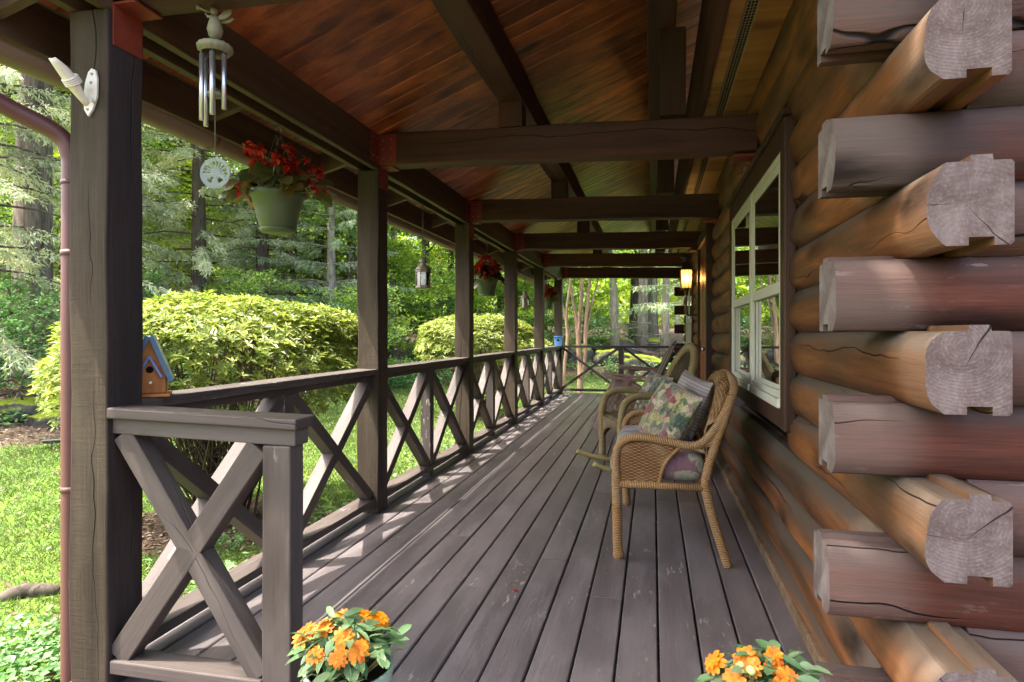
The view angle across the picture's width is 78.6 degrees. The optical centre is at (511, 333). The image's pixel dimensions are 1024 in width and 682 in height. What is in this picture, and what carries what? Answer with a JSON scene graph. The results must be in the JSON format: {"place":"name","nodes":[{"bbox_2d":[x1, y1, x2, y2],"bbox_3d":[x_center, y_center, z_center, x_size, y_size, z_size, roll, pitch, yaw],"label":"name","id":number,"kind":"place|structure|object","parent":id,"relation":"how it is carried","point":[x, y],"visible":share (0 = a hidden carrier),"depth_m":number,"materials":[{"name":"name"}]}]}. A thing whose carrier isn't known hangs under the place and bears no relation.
{"place":"outdoors","nodes":[
{"label":"outdoors","id":0,"kind":"place"},
{"bbox_2d":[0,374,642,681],"bbox_3d":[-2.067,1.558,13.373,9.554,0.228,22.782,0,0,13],"label":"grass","id":1,"kind":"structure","parent":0,"point":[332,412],"depth_m":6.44,"materials":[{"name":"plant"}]},
{"bbox_2d":[0,325,726,681],"bbox_3d":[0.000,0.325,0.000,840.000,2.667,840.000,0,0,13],"label":"ground","id":2,"kind":"structure","parent":0,"point":[570,371],"depth_m":6.07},
{"bbox_2d":[0,397,51,422],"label":"boulder","id":3,"kind":"object","parent":2,"relation":"on","point":[27,405],"visible":0.48,"depth_m":10.08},
{"bbox_2d":[0,283,58,394],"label":"understory bush","id":4,"kind":"object","parent":2,"relation":"on","point":[4,312],"visible":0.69,"depth_m":10.44,"materials":[{"name":"green plant"}]},
{"bbox_2d":[6,72,53,379],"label":"forest tree","id":5,"kind":"object","parent":2,"relation":"on","point":[35,219],"visible":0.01,"depth_m":13.30,"materials":[{"name":"green plant"}]},
{"bbox_2d":[0,583,59,601],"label":"driftwood","id":6,"kind":"object","parent":2,"relation":"on","point":[31,590],"visible":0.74,"depth_m":3.81,"materials":[{"name":"brown wood"}]},
{"bbox_2d":[0,274,60,390],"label":"understory bush","id":7,"kind":"object","parent":2,"relation":"on","point":[19,283],"visible":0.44,"depth_m":11.91,"materials":[{"name":"green plant"}]},
{"bbox_2d":[0,176,60,315],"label":"understory bush","id":8,"kind":"object","parent":2,"relation":"on","point":[9,218],"visible":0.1,"depth_m":14.92,"materials":[{"name":"green plant"}]},
{"bbox_2d":[0,86,69,331],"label":"spruce tree","id":9,"kind":"object","parent":2,"relation":"on","point":[58,120],"depth_m":22.80,"materials":[{"name":"green plant"}]},
{"bbox_2d":[23,409,59,429],"bbox_3d":[-7.301,1.446,10.209,1.168,0.418,0.651,0,0,1],"label":"boulder","id":10,"kind":"object","parent":2,"relation":"on","point":[38,420],"visible":0.22,"depth_m":9.95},
{"bbox_2d":[43,387,59,443],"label":"flowering shrub","id":11,"kind":"object","parent":2,"relation":"on","point":[55,423],"visible":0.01,"depth_m":6.46,"materials":[{"name":"green plant"}]},
{"bbox_2d":[0,64,175,391],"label":"spruce tree","id":12,"kind":"object","parent":2,"relation":"on","point":[6,72],"visible":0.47,"depth_m":11.29,"materials":[{"name":"green plant"}]},
{"bbox_2d":[0,71,182,315],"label":"forest tree","id":13,"kind":"object","parent":2,"relation":"on","point":[60,91],"visible":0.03,"depth_m":20.36,"materials":[{"name":"green plant"}]},
{"bbox_2d":[0,114,183,304],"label":"tree","id":14,"kind":"object","parent":2,"relation":"on","point":[55,154],"visible":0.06,"depth_m":18.54,"materials":[{"name":"green plant"}]},
{"bbox_2d":[14,97,189,237],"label":"forest tree","id":15,"kind":"object","parent":2,"relation":"on","point":[56,121],"depth_m":24.07,"materials":[{"name":"green plant"}]},
{"bbox_2d":[0,366,210,404],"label":"bush","id":16,"kind":"object","parent":2,"relation":"on","point":[17,392],"visible":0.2,"depth_m":11.07,"materials":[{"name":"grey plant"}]},
{"bbox_2d":[0,99,229,312],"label":"spruce tree","id":17,"kind":"object","parent":2,"relation":"on","point":[175,254],"visible":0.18,"depth_m":16.75,"materials":[{"name":"green plant"}]},
{"bbox_2d":[60,262,218,311],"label":"understory bush","id":18,"kind":"object","parent":2,"relation":"on","point":[147,294],"visible":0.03,"depth_m":16.16,"materials":[{"name":"green plant"}]},
{"bbox_2d":[11,151,283,345],"bbox_3d":[-11.965,-3.044,21.871,8.452,7.620,6.936,0,0,-9],"label":"understory bush","id":19,"kind":"object","parent":2,"relation":"on","point":[181,196],"visible":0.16,"depth_m":22.01,"materials":[{"name":"green plant"}]},
{"bbox_2d":[53,86,269,269],"bbox_3d":[-14.181,-7.846,25.679,8.747,16.672,11.480,0,0,27],"label":"forest tree","id":20,"kind":"object","parent":2,"relation":"on","point":[166,143],"visible":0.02,"depth_m":25.44,"materials":[{"name":"green plant"}]},
{"bbox_2d":[23,289,357,526],"bbox_3d":[-2.568,0.657,5.479,2.731,2.085,2.384,0,0,-39],"label":"flowering shrub","id":21,"kind":"object","parent":2,"relation":"on","point":[295,335],"visible":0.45,"depth_m":5.03,"materials":[{"name":"green plant"}]},
{"bbox_2d":[58,123,330,362],"bbox_3d":[-9.405,-6.852,18.925,7.901,16.093,7.280,0,0,-2],"label":"spruce tree","id":22,"kind":"object","parent":2,"relation":"on","point":[199,260],"visible":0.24,"depth_m":18.75,"materials":[{"name":"green plant"}]},
{"bbox_2d":[142,126,303,345],"bbox_3d":[-13.252,-8.190,26.937,7.973,17.625,8.654,0,0,43],"label":"spruce tree","id":23,"kind":"object","parent":2,"relation":"on","point":[171,235],"visible":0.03,"depth_m":26.10,"materials":[{"name":"green plant"}]},
{"bbox_2d":[190,262,308,360],"bbox_3d":[-7.496,-0.276,17.469,3.370,3.473,3.215,0,0,7],"label":"understory bush","id":24,"kind":"object","parent":2,"relation":"on","point":[249,287],"visible":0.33,"depth_m":17.24,"materials":[{"name":"green plant"}]},
{"bbox_2d":[178,151,325,300],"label":"forest tree","id":25,"kind":"object","parent":2,"relation":"on","point":[236,230],"visible":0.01,"depth_m":24.40,"materials":[{"name":"green plant"}]},
{"bbox_2d":[187,163,351,366],"bbox_3d":[-7.951,-6.474,20.148,4.808,15.578,5.365,0,0,36],"label":"spruce tree","id":26,"kind":"object","parent":2,"relation":"on","point":[260,248],"visible":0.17,"depth_m":19.98,"materials":[{"name":"green plant"}]},
{"bbox_2d":[186,143,357,368],"bbox_3d":[-5.258,-7.019,20.848,9.854,17.666,10.688,0,0,37],"label":"forest tree","id":27,"kind":"object","parent":2,"relation":"on","point":[350,274],"depth_m":20.96,"materials":[{"name":"green plant"}]},
{"bbox_2d":[181,152,399,300],"bbox_3d":[-7.757,-6.046,23.005,7.554,14.399,9.915,0,0,26],"label":"forest tree","id":28,"kind":"object","parent":2,"relation":"on","point":[292,272],"visible":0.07,"depth_m":22.88,"materials":[{"name":"green plant"}]},
{"bbox_2d":[256,284,350,363],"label":"understory bush","id":29,"kind":"object","parent":2,"relation":"on","point":[324,298],"visible":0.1,"depth_m":18.26,"materials":[{"name":"green plant"}]},
{"bbox_2d":[0,362,607,681],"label":"leaf litter","id":30,"kind":"object","parent":2,"relation":"on","point":[259,512],"visible":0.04,"depth_m":5.33,"materials":[{"name":"brown plant"}]},
{"bbox_2d":[276,301,356,390],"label":"understory bush","id":31,"kind":"object","parent":2,"relation":"on","point":[333,304],"visible":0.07,"depth_m":16.30,"materials":[{"name":"green plant"}]},
{"bbox_2d":[233,197,410,351],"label":"spruce tree","id":32,"kind":"object","parent":2,"relation":"on","point":[322,242],"visible":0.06,"depth_m":23.93,"materials":[{"name":"green plant"}]},
{"bbox_2d":[248,200,415,371],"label":"pine tree","id":33,"kind":"object","parent":2,"relation":"on","point":[331,246],"visible":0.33,"depth_m":18.98,"materials":[{"name":"green plant"}]},
{"bbox_2d":[0,347,674,681],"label":"ground cover","id":34,"kind":"object","parent":2,"relation":"on","point":[44,643],"visible":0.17,"depth_m":3.19,"materials":[{"name":"green plant"}]},
{"bbox_2d":[0,196,683,326],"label":"distant wood","id":35,"kind":"object","parent":2,"relation":"on","point":[626,295],"visible":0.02,"depth_m":52.05,"materials":[{"name":"green plant"}]},
{"bbox_2d":[301,224,438,333],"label":"spruce tree","id":36,"kind":"object","parent":2,"relation":"on","point":[408,304],"visible":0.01,"depth_m":24.85,"materials":[{"name":"green plant"}]},
{"bbox_2d":[313,280,428,369],"bbox_3d":[-4.058,0.107,17.723,3.215,3.473,3.370,0,0,4],"label":"understory bush","id":37,"kind":"object","parent":2,"relation":"on","point":[349,299],"visible":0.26,"depth_m":17.33,"materials":[{"name":"green plant"}]},
{"bbox_2d":[317,222,454,362],"bbox_3d":[-3.693,-0.959,21.329,5.202,5.715,6.339,0,0,-31],"label":"understory bush","id":38,"kind":"object","parent":2,"relation":"on","point":[402,247],"visible":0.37,"depth_m":21.09,"materials":[{"name":"green plant"}]},
{"bbox_2d":[324,226,450,280],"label":"distant tree","id":39,"kind":"object","parent":2,"relation":"on","point":[401,235],"depth_m":32.15,"materials":[{"name":"green plant"}]},
{"bbox_2d":[283,193,503,364],"bbox_3d":[-3.784,-5.699,21.719,7.952,15.157,10.436,0,0,25],"label":"forest tree","id":40,"kind":"object","parent":2,"relation":"on","point":[319,219],"visible":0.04,"depth_m":21.42,"materials":[{"name":"green plant"}]},
{"bbox_2d":[313,199,520,359],"bbox_3d":[-3.603,-4.138,25.105,8.668,11.998,7.778,0,0,7],"label":"forest tree","id":41,"kind":"object","parent":2,"relation":"on","point":[423,256],"visible":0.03,"depth_m":25.07,"materials":[{"name":"green plant"}]},
{"bbox_2d":[399,242,454,335],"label":"forest tree","id":42,"kind":"object","parent":2,"relation":"on","point":[438,248],"visible":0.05,"depth_m":34.64,"materials":[{"name":"green plant"}]},
{"bbox_2d":[388,291,477,363],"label":"understory bush","id":43,"kind":"object","parent":2,"relation":"on","point":[449,302],"visible":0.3,"depth_m":22.59,"materials":[{"name":"green plant"}]},
{"bbox_2d":[399,238,484,327],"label":"distant tree","id":44,"kind":"object","parent":2,"relation":"on","point":[439,273],"visible":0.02,"depth_m":38.23,"materials":[{"name":"green plant"}]},
{"bbox_2d":[413,313,533,416],"bbox_3d":[-0.736,0.640,12.370,2.400,2.101,2.234,0,0,-17],"label":"flowering shrub","id":45,"kind":"object","parent":2,"relation":"on","point":[431,332],"visible":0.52,"depth_m":11.75,"materials":[{"name":"green plant"}]},
{"bbox_2d":[399,246,551,368],"bbox_3d":[-1.260,-1.350,25.037,7.043,6.350,5.780,0,0,-15],"label":"understory bush","id":46,"kind":"object","parent":2,"relation":"on","point":[479,301],"visible":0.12,"depth_m":24.17,"materials":[{"name":"green plant"}]},
{"bbox_2d":[448,261,584,326],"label":"understory bush","id":47,"kind":"object","parent":2,"relation":"on","point":[489,311],"visible":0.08,"depth_m":26.59,"materials":[{"name":"green plant"}]},
{"bbox_2d":[499,338,553,397],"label":"flowering shrub","id":48,"kind":"object","parent":2,"relation":"on","point":[547,343],"visible":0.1,"depth_m":15.49,"materials":[{"name":"green plant"}]},
{"bbox_2d":[486,309,570,357],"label":"understory bush","id":49,"kind":"object","parent":2,"relation":"on","point":[525,322],"visible":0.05,"depth_m":24.89,"materials":[{"name":"green plant"}]},
{"bbox_2d":[487,278,574,344],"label":"understory bush","id":50,"kind":"object","parent":2,"relation":"on","point":[531,296],"visible":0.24,"depth_m":25.47,"materials":[{"name":"green plant"}]},
{"bbox_2d":[519,278,596,345],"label":"understory bush","id":51,"kind":"object","parent":2,"relation":"on","point":[569,320],"visible":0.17,"depth_m":27.11,"materials":[{"name":"green plant"}]},
{"bbox_2d":[567,343,593,362],"bbox_3d":[2.848,0.951,26.403,1.230,1.112,1.109,0,0,1],"label":"boulder","id":52,"kind":"object","parent":2,"relation":"on","point":[590,355],"visible":0.29,"depth_m":26.02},
{"bbox_2d":[563,251,612,392],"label":"crape myrtle","id":53,"kind":"object","parent":2,"relation":"on","point":[565,313],"visible":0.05,"depth_m":15.36,"materials":[{"name":"brown plant"}]},
{"bbox_2d":[544,278,637,338],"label":"understory bush","id":54,"kind":"object","parent":2,"relation":"on","point":[597,310],"visible":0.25,"depth_m":29.28,"materials":[{"name":"green plant"}]},
{"bbox_2d":[581,336,609,354],"bbox_3d":[3.756,0.664,28.257,1.906,1.130,1.223,0,0,13],"label":"boulder","id":55,"kind":"object","parent":2,"relation":"on","point":[605,340],"visible":0.14,"depth_m":27.75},
{"bbox_2d":[570,312,622,349],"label":"understory bush","id":56,"kind":"object","parent":2,"relation":"on","point":[595,322],"visible":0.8,"depth_m":26.87,"materials":[{"name":"green plant"}]},
{"bbox_2d":[593,349,618,366],"bbox_3d":[3.871,1.061,25.562,1.212,0.922,0.916,0,0,-22],"label":"boulder","id":57,"kind":"object","parent":2,"relation":"on","point":[599,355],"visible":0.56,"depth_m":25.21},
{"bbox_2d":[570,249,649,392],"bbox_3d":[1.812,-1.010,15.953,3.645,5.662,3.172,0,0,4],"label":"crape myrtle","id":58,"kind":"object","parent":2,"relation":"on","point":[581,367],"visible":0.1,"depth_m":15.58,"materials":[{"name":"brown plant"}]},
{"bbox_2d":[609,250,619,348],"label":"forest tree","id":59,"kind":"object","parent":2,"relation":"on","point":[614,339],"depth_m":26.77,"materials":[{"name":"grey plant"}]},
{"bbox_2d":[604,337,637,353],"bbox_3d":[4.766,0.754,27.212,1.566,1.304,1.037,0,0,-10],"label":"boulder","id":60,"kind":"object","parent":2,"relation":"on","point":[626,341],"visible":0.33,"depth_m":26.87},
{"bbox_2d":[582,315,682,353],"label":"dead limbs","id":61,"kind":"object","parent":2,"relation":"on","point":[641,329],"visible":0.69,"depth_m":26.50,"materials":[{"name":"brown plant"}]},
{"bbox_2d":[628,250,639,342],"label":"distant tree","id":62,"kind":"object","parent":2,"relation":"on","point":[633,297],"depth_m":31.04,"materials":[{"name":"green plant"}]},
{"bbox_2d":[619,322,652,342],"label":"understory bush","id":63,"kind":"object","parent":2,"relation":"on","point":[630,332],"visible":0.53,"depth_m":29.02,"materials":[{"name":"green plant"}]},
{"bbox_2d":[636,249,647,352],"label":"forest tree","id":64,"kind":"object","parent":2,"relation":"on","point":[643,317],"depth_m":27.76,"materials":[{"name":"grey plant"}]},
{"bbox_2d":[624,353,667,370],"bbox_3d":[5.186,1.190,24.471,1.972,0.749,1.453,12,1,7],"label":"boulder","id":65,"kind":"object","parent":2,"relation":"on","point":[629,359],"visible":0.38,"depth_m":23.91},
{"bbox_2d":[618,249,684,342],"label":"pine tree","id":66,"kind":"object","parent":2,"relation":"on","point":[661,307],"visible":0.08,"depth_m":23.49,"materials":[{"name":"green plant"}]},
{"bbox_2d":[648,249,657,337],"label":"forest tree","id":67,"kind":"object","parent":2,"relation":"on","point":[651,315],"depth_m":29.42,"materials":[{"name":"grey plant"}]},
{"bbox_2d":[648,338,670,352],"bbox_3d":[6.441,0.610,28.178,1.453,0.873,1.101,0,0,13],"label":"boulder","id":68,"kind":"object","parent":2,"relation":"on","point":[653,340],"visible":0.19,"depth_m":27.73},
{"bbox_2d":[659,249,669,356],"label":"forest tree","id":69,"kind":"object","parent":2,"relation":"on","point":[664,339],"depth_m":26.24,"materials":[{"name":"grey plant"}]},
{"bbox_2d":[657,279,683,305],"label":"distant tree","id":70,"kind":"object","parent":2,"relation":"on","point":[675,301],"visible":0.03,"depth_m":40.78,"materials":[{"name":"green plant"}]},
{"bbox_2d":[174,168,683,325],"label":"sky","id":71,"kind":"structure","parent":0,"point":[677,318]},
{"bbox_2d":[70,393,814,681],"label":"porch deck","id":72,"kind":"structure","parent":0,"point":[445,559],"depth_m":3.04,"materials":[{"name":"wood"}]},
{"bbox_2d":[69,8,142,681],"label":"porch post","id":73,"kind":"object","parent":72,"relation":"on","point":[106,497],"visible":0.88,"depth_m":2.08,"materials":[{"name":"wood"}]},
{"bbox_2d":[48,57,98,116],"bbox_3d":[-1.414,-0.796,2.007,0.057,0.156,0.140,0,0,25],"label":"flagpole bracket","id":74,"kind":"object","parent":73,"relation":"attached to","point":[87,97],"visible":1,"depth_m":2.04,"materials":[{"name":"beige metal"}]},
{"bbox_2d":[0,0,792,285],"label":"porch roof","id":75,"kind":"structure","parent":73,"relation":"on","point":[560,139],"depth_m":3.72,"materials":[{"name":"brown wood"}]},
{"bbox_2d":[0,93,71,681],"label":"downspout","id":76,"kind":"object","parent":75,"relation":"attached to","point":[56,134],"visible":0.64,"depth_m":2.18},
{"bbox_2d":[196,5,233,187],"bbox_3d":[-1.000,-0.808,2.107,0.118,0.634,0.116,0,0,13],"label":"wind chime","id":77,"kind":"object","parent":75,"relation":"hanging from","point":[213,48],"visible":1,"depth_m":2.09,"materials":[{"name":"silver metal"}]},
{"bbox_2d":[218,124,336,234],"bbox_3d":[-1.181,-0.792,3.172,0.574,0.552,0.522,0,0,13],"label":"hanging basket","id":78,"kind":"object","parent":75,"relation":"hanging from","point":[278,196],"visible":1,"depth_m":3.10,"materials":[{"name":"green plastic"}]},
{"bbox_2d":[415,203,431,288],"bbox_3d":[-0.738,-0.735,5.190,0.139,0.714,0.139,0,0,13],"label":"hanging lantern","id":79,"kind":"object","parent":75,"relation":"hanging from","point":[422,267],"visible":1,"depth_m":5.17,"materials":[{"name":"beige metal"}]},
{"bbox_2d":[474,241,504,296],"bbox_3d":[-0.290,-0.751,7.168,0.451,0.634,0.459,0,0,13],"label":"hanging basket","id":80,"kind":"object","parent":75,"relation":"hanging from","point":[487,276],"visible":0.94,"depth_m":7.08,"materials":[{"name":"green plastic"}]},
{"bbox_2d":[520,262,528,307],"bbox_3d":[0.191,-0.741,9.306,0.139,0.701,0.139,0,0,13],"label":"hanging lantern","id":81,"kind":"object","parent":75,"relation":"hanging from","point":[525,297],"visible":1,"depth_m":9.28,"materials":[{"name":"beige metal"}]},
{"bbox_2d":[544,276,559,308],"bbox_3d":[0.651,-0.758,11.290,0.449,0.619,0.472,0,0,13],"label":"hanging basket","id":82,"kind":"object","parent":75,"relation":"hanging from","point":[550,295],"visible":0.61,"depth_m":11.19,"materials":[{"name":"green plastic"}]},
{"bbox_2d":[107,404,315,681],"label":"porch railing","id":83,"kind":"object","parent":72,"relation":"on","point":[272,451],"visible":0.98,"depth_m":1.99,"materials":[{"name":"wood"}]},
{"bbox_2d":[142,369,377,643],"bbox_3d":[-1.162,0.701,3.158,0.152,0.946,1.950,0,0,13],"label":"porch railing","id":84,"kind":"object","parent":72,"relation":"on","point":[280,395],"visible":0.55,"depth_m":2.98,"materials":[{"name":"wood"}]},
{"bbox_2d":[142,335,174,396],"bbox_3d":[-1.337,0.116,2.314,0.153,0.223,0.146,0,0,-25],"label":"birdhouse","id":85,"kind":"object","parent":84,"relation":"on","point":[157,375],"visible":0.69,"depth_m":2.27,"materials":[{"name":"orange wood"}]},
{"bbox_2d":[284,606,411,681],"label":"flower pot","id":86,"kind":"object","parent":72,"relation":"on","point":[359,650],"visible":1,"depth_m":1.55,"materials":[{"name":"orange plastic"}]},
{"bbox_2d":[357,170,387,513],"bbox_3d":[-0.930,0.050,4.172,0.158,2.250,0.156,0,0,13],"label":"porch post","id":87,"kind":"object","parent":72,"relation":"on","point":[372,298],"visible":0.84,"depth_m":4.10,"materials":[{"name":"wood"}]},
{"bbox_2d":[387,357,468,496],"bbox_3d":[-0.704,0.701,5.187,0.152,0.946,1.950,0,0,13],"label":"porch railing","id":88,"kind":"object","parent":72,"relation":"on","point":[427,387],"visible":0.86,"depth_m":5.13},
{"bbox_2d":[455,224,473,453],"bbox_3d":[-0.472,0.050,6.201,0.159,2.250,0.155,0,0,13],"label":"porch post","id":89,"kind":"object","parent":72,"relation":"on","point":[464,305],"visible":0.84,"depth_m":6.13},
{"bbox_2d":[473,352,514,443],"bbox_3d":[-0.246,0.701,7.216,0.152,0.946,1.949,0,0,13],"label":"porch railing","id":90,"kind":"object","parent":72,"relation":"on","point":[490,379],"visible":0.81,"depth_m":7.17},
{"bbox_2d":[504,252,517,423],"bbox_3d":[-0.014,0.050,8.230,0.158,2.250,0.156,0,0,13],"label":"porch post","id":91,"kind":"object","parent":72,"relation":"on","point":[510,308],"visible":0.77,"depth_m":8.16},
{"bbox_2d":[517,348,542,416],"bbox_3d":[0.215,0.701,9.260,0.152,0.946,1.979,0,0,13],"label":"porch railing","id":92,"kind":"object","parent":72,"relation":"on","point":[527,381],"visible":0.77,"depth_m":9.22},
{"bbox_2d":[534,268,544,405],"bbox_3d":[0.450,0.050,10.288,0.159,2.250,0.156,0,0,13],"label":"porch post","id":93,"kind":"object","parent":72,"relation":"on","point":[539,301],"visible":0.84,"depth_m":10.22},
{"bbox_2d":[544,346,561,400],"bbox_3d":[0.683,0.701,11.333,0.152,0.946,2.009,0,0,13],"label":"porch railing","id":94,"kind":"object","parent":72,"relation":"on","point":[551,364],"visible":0.77,"depth_m":11.29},
{"bbox_2d":[554,279,562,393],"bbox_3d":[0.921,0.050,12.376,0.159,2.250,0.156,0,0,13],"label":"porch post","id":95,"kind":"object","parent":72,"relation":"on","point":[558,318],"visible":0.68,"depth_m":12.30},
{"bbox_2d":[562,345,682,391],"bbox_3d":[2.126,0.699,12.104,2.326,0.950,0.120,0,0,13],"label":"porch railing","id":96,"kind":"object","parent":72,"relation":"on","point":[621,349],"visible":0.55,"depth_m":12.15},
{"bbox_2d":[593,343,674,428],"bbox_3d":[1.564,0.673,7.993,1.052,1.118,0.790,0,0,7],"label":"plank armchair","id":97,"kind":"object","parent":72,"relation":"on","point":[617,380],"visible":0.29,"depth_m":7.73,"materials":[{"name":"brown wood"}]},
{"bbox_2d":[576,343,699,471],"bbox_3d":[1.134,0.624,5.437,1.035,1.098,0.642,0,0,-7],"label":"rocking chair","id":98,"kind":"object","parent":72,"relation":"on","point":[687,357],"visible":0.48,"depth_m":5.54,"materials":[{"name":"wicker"}]},
{"bbox_2d":[634,370,672,408],"bbox_3d":[1.226,0.530,5.429,0.142,0.400,0.420,23,0,-15],"label":"pillow","id":99,"kind":"object","parent":98,"relation":"on","point":[652,381],"visible":0.33,"depth_m":5.42,"materials":[{"name":"fabric"}]},
{"bbox_2d":[612,341,675,409],"bbox_3d":[2.104,0.663,9.977,1.052,1.118,0.790,0,0,10],"label":"plank armchair","id":100,"kind":"object","parent":72,"relation":"on","point":[630,370],"visible":0.3,"depth_m":9.71,"materials":[{"name":"brown wood"}]},
{"bbox_2d":[611,369,737,568],"bbox_3d":[0.957,0.695,3.723,0.654,0.972,1.118,0,0,13],"label":"wicker armchair","id":101,"kind":"object","parent":72,"relation":"on","point":[640,460],"visible":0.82,"depth_m":3.23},
{"bbox_2d":[610,425,703,479],"bbox_3d":[0.864,0.691,3.745,0.487,0.152,1.009,0,0,13],"label":"seat cushion","id":102,"kind":"object","parent":101,"relation":"on","point":[683,464],"visible":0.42,"depth_m":3.24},
{"bbox_2d":[637,376,702,439],"bbox_3d":[0.888,0.460,3.552,0.142,0.370,0.400,25,6,-20],"label":"pillow","id":103,"kind":"object","parent":102,"relation":"on","point":[671,409],"visible":0.87,"depth_m":3.46,"materials":[{"name":"fabric"}]},
{"bbox_2d":[677,370,712,440],"bbox_3d":[1.058,0.420,3.759,0.132,0.360,0.400,18,5,-9],"label":"pillow","id":104,"kind":"object","parent":102,"relation":"on","point":[692,384],"visible":0.34,"depth_m":3.59,"materials":[{"name":"grey fabric"}]},
{"bbox_2d":[693,639,831,681],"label":"flowers","id":105,"kind":"object","parent":72,"relation":"on","point":[771,662],"visible":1,"depth_m":1.37,"materials":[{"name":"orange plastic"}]},
{"bbox_2d":[674,0,1023,681],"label":"log house","id":106,"kind":"structure","parent":0,"point":[855,304],"depth_m":1.54,"materials":[{"name":"brown wood"}]},
{"bbox_2d":[680,254,696,315],"bbox_3d":[2.274,-0.593,7.996,0.243,0.855,0.156,0,0,13],"label":"wall lantern","id":107,"kind":"object","parent":106,"relation":"attached to","point":[686,265],"depth_m":7.97,"materials":[{"name":"black metal"}]},
{"bbox_2d":[685,268,696,344],"bbox_3d":[2.950,-0.271,9.996,0.285,1.389,1.900,0,0,13],"label":"window","id":108,"kind":"structure","parent":106,"relation":"in","point":[689,320],"depth_m":9.90,"materials":[{"name":"paint"}]},
{"bbox_2d":[700,243,704,380],"bbox_3d":[2.112,0.076,6.904,0.108,2.158,1.132,0,0,13],"label":"door","id":109,"kind":"structure","parent":106,"relation":"in","point":[702,252],"depth_m":6.96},
{"bbox_2d":[726,107,796,431],"bbox_3d":[1.515,-0.271,3.635,0.285,1.389,2.055,0,0,13],"label":"window","id":110,"kind":"structure","parent":106,"relation":"in","point":[762,206],"depth_m":3.25,"materials":[{"name":"white paint"}]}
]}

